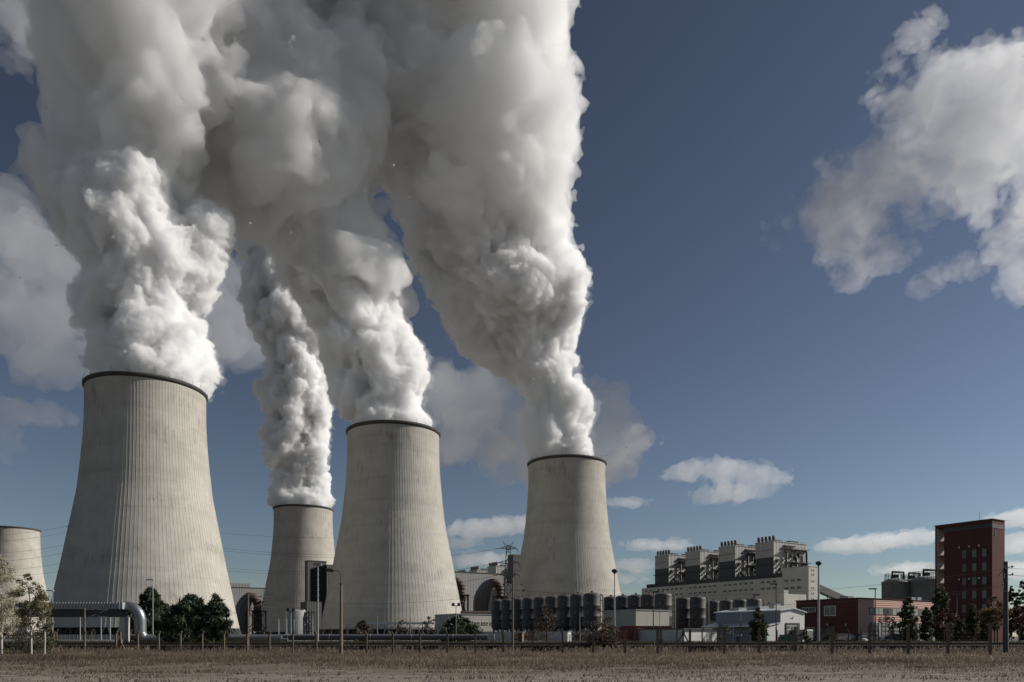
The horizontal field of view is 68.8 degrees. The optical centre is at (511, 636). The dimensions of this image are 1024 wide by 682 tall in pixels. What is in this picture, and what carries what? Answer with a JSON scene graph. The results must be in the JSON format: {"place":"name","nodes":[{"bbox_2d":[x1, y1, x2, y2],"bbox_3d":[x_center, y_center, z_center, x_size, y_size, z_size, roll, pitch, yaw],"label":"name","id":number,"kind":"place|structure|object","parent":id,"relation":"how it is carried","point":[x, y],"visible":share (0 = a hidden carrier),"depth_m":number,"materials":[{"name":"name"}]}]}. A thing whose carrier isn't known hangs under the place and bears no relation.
{"place":"outdoors","nodes":[
{"label":"outdoors","id":0,"kind":"place"},
{"bbox_2d":[300,601,321,633],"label":"pump house","id":1,"kind":"structure","parent":0,"point":[309,606],"depth_m":482.71,"materials":[{"name":"metal"}]},
{"bbox_2d":[304,560,326,601],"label":"lift building","id":2,"kind":"structure","parent":0,"point":[309,565],"depth_m":545.29,"materials":[{"name":"concrete"}]},
{"bbox_2d":[310,564,332,614],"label":"lift building","id":3,"kind":"structure","parent":0,"point":[324,577],"depth_m":510.55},
{"bbox_2d":[487,562,506,582],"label":"boiler house","id":4,"kind":"structure","parent":0,"point":[493,568],"depth_m":981.12,"materials":[{"name":"metal"}]},
{"bbox_2d":[0,636,1023,681],"bbox_3d":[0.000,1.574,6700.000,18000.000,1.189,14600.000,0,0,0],"label":"ground","id":5,"kind":"structure","parent":0,"point":[369,673],"depth_m":33.59,"materials":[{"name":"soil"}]},
{"bbox_2d":[0,553,27,653],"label":"birch tree","id":6,"kind":"object","parent":5,"relation":"on","point":[5,575],"visible":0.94,"depth_m":65.89,"materials":[{"name":"green plant"}]},
{"bbox_2d":[0,525,48,636],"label":"cooling tower","id":7,"kind":"structure","parent":5,"relation":"on","point":[17,545],"depth_m":762.44,"materials":[{"name":"concrete"}]},
{"bbox_2d":[8,573,52,653],"bbox_3d":[-41.299,-1.692,64.466,2.920,7.504,3.325,0,0,39],"label":"birch tree","id":8,"kind":"object","parent":5,"relation":"on","point":[28,607],"visible":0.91,"depth_m":63.95,"materials":[{"name":"green plant"}]},
{"bbox_2d":[1,619,61,654],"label":"shrub","id":9,"kind":"object","parent":5,"relation":"on","point":[38,642],"visible":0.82,"depth_m":67.79,"materials":[{"name":"green plant"}]},
{"bbox_2d":[30,594,55,653],"bbox_3d":[-40.010,-0.828,64.083,2.122,5.729,2.057,0,0,31],"label":"birch tree","id":10,"kind":"object","parent":5,"relation":"on","point":[43,604],"visible":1,"depth_m":63.89,"materials":[{"name":"green plant"}]},
{"bbox_2d":[4,602,130,641],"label":"pipe bridge","id":11,"kind":"structure","parent":5,"relation":"on","point":[69,609],"depth_m":104.50,"materials":[{"name":"silver metal"}]},
{"bbox_2d":[83,608,105,633],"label":"catenary mast","id":12,"kind":"object","parent":5,"relation":"on","point":[84,619],"visible":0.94,"depth_m":88.44,"materials":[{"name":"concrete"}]},
{"bbox_2d":[154,592,216,642],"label":"pine tree","id":13,"kind":"object","parent":5,"relation":"on","point":[186,609],"visible":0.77,"depth_m":98.53,"materials":[{"name":"green plant"}]},
{"bbox_2d":[123,601,282,642],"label":"heating pipe","id":14,"kind":"object","parent":5,"relation":"on","point":[137,612],"visible":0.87,"depth_m":104.90,"materials":[{"name":"silver metal"}]},
{"bbox_2d":[199,593,233,642],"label":"pine tree","id":15,"kind":"object","parent":5,"relation":"on","point":[213,609],"visible":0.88,"depth_m":99.11,"materials":[{"name":"green plant"}]},
{"bbox_2d":[230,583,264,633],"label":"turbine hall","id":16,"kind":"structure","parent":5,"relation":"on","point":[239,590],"depth_m":819.33,"materials":[{"name":"concrete"}]},
{"bbox_2d":[235,592,265,633],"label":"flue duct","id":17,"kind":"object","parent":5,"relation":"on","point":[256,615],"visible":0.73,"depth_m":517.84,"materials":[{"name":"metal"}]},
{"bbox_2d":[247,594,272,648],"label":"catenary mast","id":18,"kind":"object","parent":5,"relation":"on","point":[248,596],"visible":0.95,"depth_m":88.42,"materials":[{"name":"metal"}]},
{"bbox_2d":[256,502,334,633],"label":"cooling tower","id":19,"kind":"structure","parent":5,"relation":"on","point":[310,525],"depth_m":631.20,"materials":[{"name":"concrete"}]},
{"bbox_2d":[285,609,316,633],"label":"water tank","id":20,"kind":"object","parent":5,"relation":"on","point":[291,616],"visible":0.8,"depth_m":326.37,"materials":[{"name":"metal"}]},
{"bbox_2d":[130,634,494,641],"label":"heating pipe","id":21,"kind":"object","parent":5,"relation":"on","point":[398,637],"visible":0.55,"depth_m":108.66,"materials":[{"name":"metal"}]},
{"bbox_2d":[313,563,321,641],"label":"yard lamp","id":22,"kind":"object","parent":5,"relation":"on","point":[317,580],"visible":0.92,"depth_m":107.94,"materials":[{"name":"metal"}]},
{"bbox_2d":[325,568,342,653],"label":"street lamp","id":23,"kind":"object","parent":5,"relation":"on","point":[340,623],"visible":0.88,"depth_m":69.88,"materials":[{"name":"metal"}]},
{"bbox_2d":[351,619,376,640],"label":"shrub","id":24,"kind":"object","parent":5,"relation":"on","point":[364,625],"visible":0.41,"depth_m":115.54,"materials":[{"name":"brown plant"}]},
{"bbox_2d":[455,577,469,610],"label":"flue duct","id":25,"kind":"object","parent":5,"relation":"on","point":[461,588],"visible":0.43,"depth_m":518.25,"materials":[{"name":"metal"}]},
{"bbox_2d":[435,613,496,633],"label":"workshop","id":26,"kind":"structure","parent":5,"relation":"on","point":[483,621],"depth_m":250.81,"materials":[{"name":"metal"}]},
{"bbox_2d":[454,554,519,631],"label":"turbine hall","id":27,"kind":"structure","parent":5,"relation":"on","point":[472,586],"depth_m":634.35,"materials":[{"name":"beige concrete"}]},
{"bbox_2d":[473,578,507,610],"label":"flue duct","id":28,"kind":"object","parent":5,"relation":"on","point":[482,600],"visible":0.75,"depth_m":522.68,"materials":[{"name":"metal"}]},
{"bbox_2d":[498,542,518,598],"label":"lattice pylon","id":29,"kind":"object","parent":5,"relation":"on","point":[505,563],"visible":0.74,"depth_m":448.68,"materials":[{"name":"metal"}]},
{"bbox_2d":[1,662,1021,681],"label":"loose stones","id":30,"kind":"object","parent":5,"relation":"on","point":[501,674],"visible":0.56,"depth_m":34.33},
{"bbox_2d":[0,648,1023,670],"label":"dry grass","id":31,"kind":"structure","parent":5,"relation":"on","point":[493,658],"depth_m":49.97,"materials":[{"name":"brown plant"}]},
{"bbox_2d":[5,628,1019,642],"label":"wire fence","id":32,"kind":"object","parent":5,"relation":"on","point":[776,630],"visible":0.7,"depth_m":112.00,"materials":[{"name":"metal"}]},
{"bbox_2d":[3,645,1023,652],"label":"railway embankment","id":33,"kind":"structure","parent":5,"relation":"on","point":[694,647],"depth_m":89.19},
{"bbox_2d":[3,643,1023,644],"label":"railway track","id":34,"kind":"structure","parent":33,"relation":"on","point":[529,644],"depth_m":90.41,"materials":[{"name":"metal"}]},
{"bbox_2d":[3,644,1023,654],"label":"dry grass","id":35,"kind":"structure","parent":5,"relation":"on","point":[645,648],"depth_m":81.57,"materials":[{"name":"brown plant"}]},
{"bbox_2d":[511,577,529,648],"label":"catenary mast","id":36,"kind":"object","parent":5,"relation":"on","point":[512,635],"visible":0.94,"depth_m":88.42,"materials":[{"name":"metal"}]},
{"bbox_2d":[25,623,1018,654],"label":"wire fence","id":37,"kind":"object","parent":5,"relation":"on","point":[948,640],"visible":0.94,"depth_m":71.61,"materials":[{"name":"metal"}]},
{"bbox_2d":[535,603,558,640],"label":"sapling tree","id":38,"kind":"object","parent":5,"relation":"on","point":[551,623],"visible":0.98,"depth_m":112.06,"materials":[{"name":"orange plant"}]},
{"bbox_2d":[505,451,620,631],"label":"cooling tower","id":39,"kind":"structure","parent":5,"relation":"on","point":[567,546],"depth_m":459.60,"materials":[{"name":"concrete"}]},
{"bbox_2d":[582,608,619,647],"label":"shrub","id":40,"kind":"object","parent":5,"relation":"on","point":[599,634],"visible":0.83,"depth_m":89.57,"materials":[{"name":"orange plant"}]},
{"bbox_2d":[596,625,628,647],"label":"shrub","id":41,"kind":"object","parent":5,"relation":"on","point":[614,639],"visible":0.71,"depth_m":89.94,"materials":[{"name":"plant"}]},
{"bbox_2d":[603,609,669,631],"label":"workshop","id":42,"kind":"structure","parent":5,"relation":"on","point":[636,617],"depth_m":178.14,"materials":[{"name":"metal"}]},
{"bbox_2d":[636,628,719,641],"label":"white shed","id":43,"kind":"structure","parent":5,"relation":"on","point":[669,634],"depth_m":115.91,"materials":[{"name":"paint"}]},
{"bbox_2d":[683,545,718,580],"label":"boiler house","id":44,"kind":"structure","parent":5,"relation":"on","point":[701,563],"depth_m":807.48,"materials":[{"name":"metal"}]},
{"bbox_2d":[642,566,817,627],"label":"bunker hall","id":45,"kind":"structure","parent":5,"relation":"on","point":[803,580],"depth_m":731.03,"materials":[{"name":"concrete"}]},
{"bbox_2d":[716,540,754,577],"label":"boiler house","id":46,"kind":"structure","parent":5,"relation":"on","point":[736,559],"depth_m":761.55,"materials":[{"name":"metal"}]},
{"bbox_2d":[747,607,770,641],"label":"columnar tree","id":47,"kind":"object","parent":5,"relation":"on","point":[757,622],"visible":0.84,"depth_m":107.42,"materials":[{"name":"green plant"}]},
{"bbox_2d":[798,629,813,650],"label":"shrub","id":48,"kind":"object","parent":5,"relation":"on","point":[804,638],"visible":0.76,"depth_m":85.85,"materials":[{"name":"green plant"}]},
{"bbox_2d":[877,610,896,640],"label":"sapling tree","id":49,"kind":"object","parent":5,"relation":"on","point":[885,619],"visible":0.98,"depth_m":113.91,"materials":[{"name":"red plant"}]},
{"bbox_2d":[928,608,957,640],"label":"red tree","id":50,"kind":"object","parent":5,"relation":"on","point":[943,616],"visible":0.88,"depth_m":113.66,"materials":[{"name":"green plant"}]},
{"bbox_2d":[997,561,1013,652],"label":"catenary mast","id":51,"kind":"object","parent":5,"relation":"on","point":[1005,613],"visible":0.99,"depth_m":75.82,"materials":[{"name":"metal"}]},
{"bbox_2d":[519,586,1000,605],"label":"power line","id":52,"kind":"object","parent":51,"relation":"attached to","point":[780,604],"visible":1,"depth_m":80.99,"materials":[{"name":"metal"}]},
{"bbox_2d":[520,568,1006,595],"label":"power line","id":53,"kind":"object","parent":51,"relation":"attached to","point":[782,592],"visible":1,"depth_m":80.66,"materials":[{"name":"metal"}]},
{"bbox_2d":[1008,605,1023,635],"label":"red tree","id":54,"kind":"object","parent":5,"relation":"on","point":[1017,611],"visible":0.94,"depth_m":117.60,"materials":[{"name":"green plant"}]},
{"bbox_2d":[0,0,1023,635],"label":"sky","id":55,"kind":"structure","parent":0,"point":[759,262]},
{"bbox_2d":[3,640,1023,642],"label":"verge grass","id":56,"kind":"structure","parent":0,"point":[553,641],"depth_m":97.62,"materials":[{"name":"plant"}]},
{"bbox_2d":[4,638,1023,641],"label":"yard road","id":57,"kind":"structure","parent":0,"point":[406,640],"depth_m":169.45,"materials":[{"name":"asphalt"}]},
{"bbox_2d":[51,635,118,638],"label":"wall","id":58,"kind":"structure","parent":57,"relation":"on","point":[87,637],"depth_m":235.00,"materials":[{"name":"concrete"}]},
{"bbox_2d":[39,366,240,638],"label":"cooling tower","id":59,"kind":"structure","parent":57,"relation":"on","point":[143,509],"depth_m":315.44,"materials":[{"name":"concrete"}]},
{"bbox_2d":[130,586,169,640],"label":"pine tree","id":60,"kind":"object","parent":57,"relation":"on","point":[159,605],"visible":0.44,"depth_m":120.69,"materials":[{"name":"green plant"}]},
{"bbox_2d":[319,416,461,633],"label":"cooling tower","id":61,"kind":"structure","parent":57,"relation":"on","point":[393,548],"depth_m":385.85,"materials":[{"name":"concrete"}]},
{"bbox_2d":[346,622,434,633],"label":"pipe gallery","id":62,"kind":"object","parent":57,"relation":"on","point":[395,623],"visible":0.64,"depth_m":285.00,"materials":[{"name":"white paint"}]},
{"bbox_2d":[436,615,483,641],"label":"shrub","id":63,"kind":"object","parent":57,"relation":"on","point":[459,622],"visible":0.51,"depth_m":116.52,"materials":[{"name":"green plant"}]},
{"bbox_2d":[491,598,506,631],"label":"filter tank","id":64,"kind":"object","parent":57,"relation":"on","point":[496,614],"visible":0.48,"depth_m":235.46,"materials":[{"name":"metal"}]},
{"bbox_2d":[501,597,516,631],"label":"filter tank","id":65,"kind":"object","parent":57,"relation":"on","point":[505,614],"visible":0.47,"depth_m":230.78,"materials":[{"name":"metal"}]},
{"bbox_2d":[511,597,527,631],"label":"filter tank","id":66,"kind":"object","parent":57,"relation":"on","point":[518,613],"visible":0.56,"depth_m":226.00,"materials":[{"name":"metal"}]},
{"bbox_2d":[522,596,536,631],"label":"filter tank","id":67,"kind":"object","parent":57,"relation":"on","point":[527,613],"visible":0.61,"depth_m":221.42,"materials":[{"name":"metal"}]},
{"bbox_2d":[514,631,549,641],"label":"shrub","id":68,"kind":"object","parent":57,"relation":"on","point":[528,635],"visible":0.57,"depth_m":117.28,"materials":[{"name":"orange plant"}]},
{"bbox_2d":[477,632,600,640],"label":"wall","id":69,"kind":"structure","parent":57,"relation":"on","point":[507,635],"depth_m":160.00,"materials":[{"name":"concrete"}]},
{"bbox_2d":[533,595,545,631],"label":"filter tank","id":70,"kind":"object","parent":57,"relation":"on","point":[538,604],"visible":0.47,"depth_m":216.78,"materials":[{"name":"metal"}]},
{"bbox_2d":[545,594,558,631],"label":"filter tank","id":71,"kind":"object","parent":57,"relation":"on","point":[551,603],"visible":0.49,"depth_m":212.02,"materials":[{"name":"metal"}]},
{"bbox_2d":[557,594,570,629],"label":"filter tank","id":72,"kind":"object","parent":57,"relation":"on","point":[563,614],"visible":0.68,"depth_m":207.26,"materials":[{"name":"metal"}]},
{"bbox_2d":[570,592,589,631],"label":"filter tank","id":73,"kind":"object","parent":57,"relation":"on","point":[575,605],"visible":0.66,"depth_m":202.57,"materials":[{"name":"metal"}]},
{"bbox_2d":[583,591,603,631],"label":"filter tank","id":74,"kind":"object","parent":57,"relation":"on","point":[590,613],"visible":0.81,"depth_m":198.10,"materials":[{"name":"metal"}]},
{"bbox_2d":[604,595,613,610],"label":"filter tank","id":75,"kind":"object","parent":57,"relation":"on","point":[608,600],"visible":0.23,"depth_m":216.30,"materials":[{"name":"metal"}]},
{"bbox_2d":[615,594,627,609],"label":"filter tank","id":76,"kind":"object","parent":57,"relation":"on","point":[620,602],"visible":0.26,"depth_m":211.70,"materials":[{"name":"metal"}]},
{"bbox_2d":[627,593,640,609],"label":"filter tank","id":77,"kind":"object","parent":57,"relation":"on","point":[635,598],"visible":0.29,"depth_m":207.12,"materials":[{"name":"metal"}]},
{"bbox_2d":[621,626,671,628],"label":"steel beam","id":78,"kind":"structure","parent":57,"relation":"on","point":[644,627],"depth_m":126.85,"materials":[{"name":"metal"}]},
{"bbox_2d":[641,592,654,609],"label":"filter tank","id":79,"kind":"object","parent":57,"relation":"on","point":[647,601],"visible":0.34,"depth_m":202.55,"materials":[{"name":"metal"}]},
{"bbox_2d":[654,591,674,627],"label":"filter tank","id":80,"kind":"object","parent":57,"relation":"on","point":[662,599],"visible":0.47,"depth_m":198.21,"materials":[{"name":"metal"}]},
{"bbox_2d":[675,596,689,627],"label":"filter tank","id":81,"kind":"object","parent":57,"relation":"on","point":[682,618],"visible":0.64,"depth_m":220.83,"materials":[{"name":"metal"}]},
{"bbox_2d":[689,595,708,627],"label":"filter tank","id":82,"kind":"object","parent":57,"relation":"on","point":[697,608],"visible":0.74,"depth_m":215.97,"materials":[{"name":"metal"}]},
{"bbox_2d":[706,599,719,620],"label":"filter tank","id":83,"kind":"object","parent":57,"relation":"on","point":[713,605],"visible":0.41,"depth_m":241.06,"materials":[{"name":"metal"}]},
{"bbox_2d":[719,598,732,610],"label":"filter tank","id":84,"kind":"object","parent":57,"relation":"on","point":[725,604],"visible":0.23,"depth_m":236.43,"materials":[{"name":"metal"}]},
{"bbox_2d":[732,597,745,607],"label":"filter tank","id":85,"kind":"object","parent":57,"relation":"on","point":[738,603],"visible":0.33,"depth_m":231.82,"materials":[{"name":"metal"}]},
{"bbox_2d":[701,606,806,641],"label":"metal shed","id":86,"kind":"structure","parent":57,"relation":"on","point":[787,618],"depth_m":132.26,"materials":[{"name":"metal"}]},
{"bbox_2d":[746,597,764,607],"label":"filter tank","id":87,"kind":"object","parent":57,"relation":"on","point":[754,601],"visible":0.26,"depth_m":227.14,"materials":[{"name":"metal"}]},
{"bbox_2d":[788,629,812,641],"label":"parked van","id":88,"kind":"object","parent":57,"relation":"on","point":[809,633],"visible":0.2,"depth_m":126.25,"materials":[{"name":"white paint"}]},
{"bbox_2d":[815,561,821,641],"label":"yard lamp","id":89,"kind":"object","parent":57,"relation":"on","point":[818,563],"visible":0.89,"depth_m":121.87,"materials":[{"name":"metal"}]},
{"bbox_2d":[795,596,934,640],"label":"fire station","id":90,"kind":"object","parent":57,"relation":"on","point":[851,613],"visible":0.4,"depth_m":150.36,"materials":[{"name":"red brick"}]},
{"bbox_2d":[824,605,835,615],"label":"window","id":91,"kind":"structure","parent":90,"relation":"in","point":[828,610],"depth_m":151.00,"materials":[{"name":"grey glass"}]},
{"bbox_2d":[869,607,923,615],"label":"window","id":92,"kind":"structure","parent":90,"relation":"in","point":[879,611],"depth_m":151.11,"materials":[{"name":"grey glass"}]},
{"bbox_2d":[881,571,907,599],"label":"silo","id":93,"kind":"object","parent":57,"relation":"on","point":[893,589],"visible":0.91,"depth_m":296.61,"materials":[{"name":"metal"}]},
{"bbox_2d":[896,597,919,641],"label":"columnar tree","id":94,"kind":"object","parent":57,"relation":"on","point":[909,617],"visible":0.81,"depth_m":115.59,"materials":[{"name":"green plant"}]},
{"bbox_2d":[909,569,934,600],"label":"silo","id":95,"kind":"object","parent":57,"relation":"on","point":[922,587],"visible":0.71,"depth_m":291.97,"materials":[{"name":"metal"}]},
{"bbox_2d":[918,607,935,641],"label":"columnar tree","id":96,"kind":"object","parent":57,"relation":"on","point":[926,617],"visible":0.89,"depth_m":117.64,"materials":[{"name":"green plant"}]},
{"bbox_2d":[928,586,956,641],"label":"columnar tree","id":97,"kind":"object","parent":57,"relation":"on","point":[942,600],"visible":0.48,"depth_m":120.50,"materials":[{"name":"green plant"}]},
{"bbox_2d":[951,614,965,641],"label":"columnar tree","id":98,"kind":"object","parent":57,"relation":"on","point":[959,626],"visible":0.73,"depth_m":123.60,"materials":[{"name":"green plant"}]},
{"bbox_2d":[964,604,980,641],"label":"columnar tree","id":99,"kind":"object","parent":57,"relation":"on","point":[972,619],"visible":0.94,"depth_m":121.67,"materials":[{"name":"green plant"}]},
{"bbox_2d":[979,620,987,638],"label":"columnar tree","id":100,"kind":"object","parent":57,"relation":"on","point":[983,634],"visible":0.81,"depth_m":124.84,"materials":[{"name":"green plant"}]},
{"bbox_2d":[978,596,1015,641],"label":"autumn tree","id":101,"kind":"object","parent":57,"relation":"on","point":[989,612],"visible":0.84,"depth_m":115.83,"materials":[{"name":"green plant"}]},
{"bbox_2d":[1008,585,1019,638],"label":"columnar tree","id":102,"kind":"object","parent":57,"relation":"on","point":[1011,595],"visible":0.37,"depth_m":149.75,"materials":[{"name":"green plant"}]},
{"bbox_2d":[1014,580,1023,640],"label":"columnar tree","id":103,"kind":"object","parent":57,"relation":"on","point":[1018,599],"visible":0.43,"depth_m":149.74,"materials":[{"name":"green plant"}]},
{"bbox_2d":[625,628,635,641],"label":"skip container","id":104,"kind":"object","parent":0,"point":[629,636],"visible":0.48,"depth_m":120.93,"materials":[{"name":"metal"}]},
{"bbox_2d":[653,550,684,583],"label":"boiler house","id":105,"kind":"structure","parent":0,"point":[669,567],"depth_m":844.58,"materials":[{"name":"metal"}]},
{"bbox_2d":[753,535,810,574],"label":"boiler house","id":106,"kind":"structure","parent":0,"point":[773,556],"depth_m":729.81,"materials":[{"name":"metal"}]},
{"bbox_2d":[758,590,805,607],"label":"annex building","id":107,"kind":"structure","parent":0,"point":[769,597],"depth_m":567.10,"materials":[{"name":"concrete"}]},
{"bbox_2d":[820,584,844,598],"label":"conveyor bridge","id":108,"kind":"structure","parent":0,"point":[829,593],"depth_m":715.72,"materials":[{"name":"metal"}]},
{"bbox_2d":[935,512,1005,640],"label":"training tower","id":109,"kind":"structure","parent":0,"point":[967,548],"depth_m":143.24,"materials":[{"name":"brick"}]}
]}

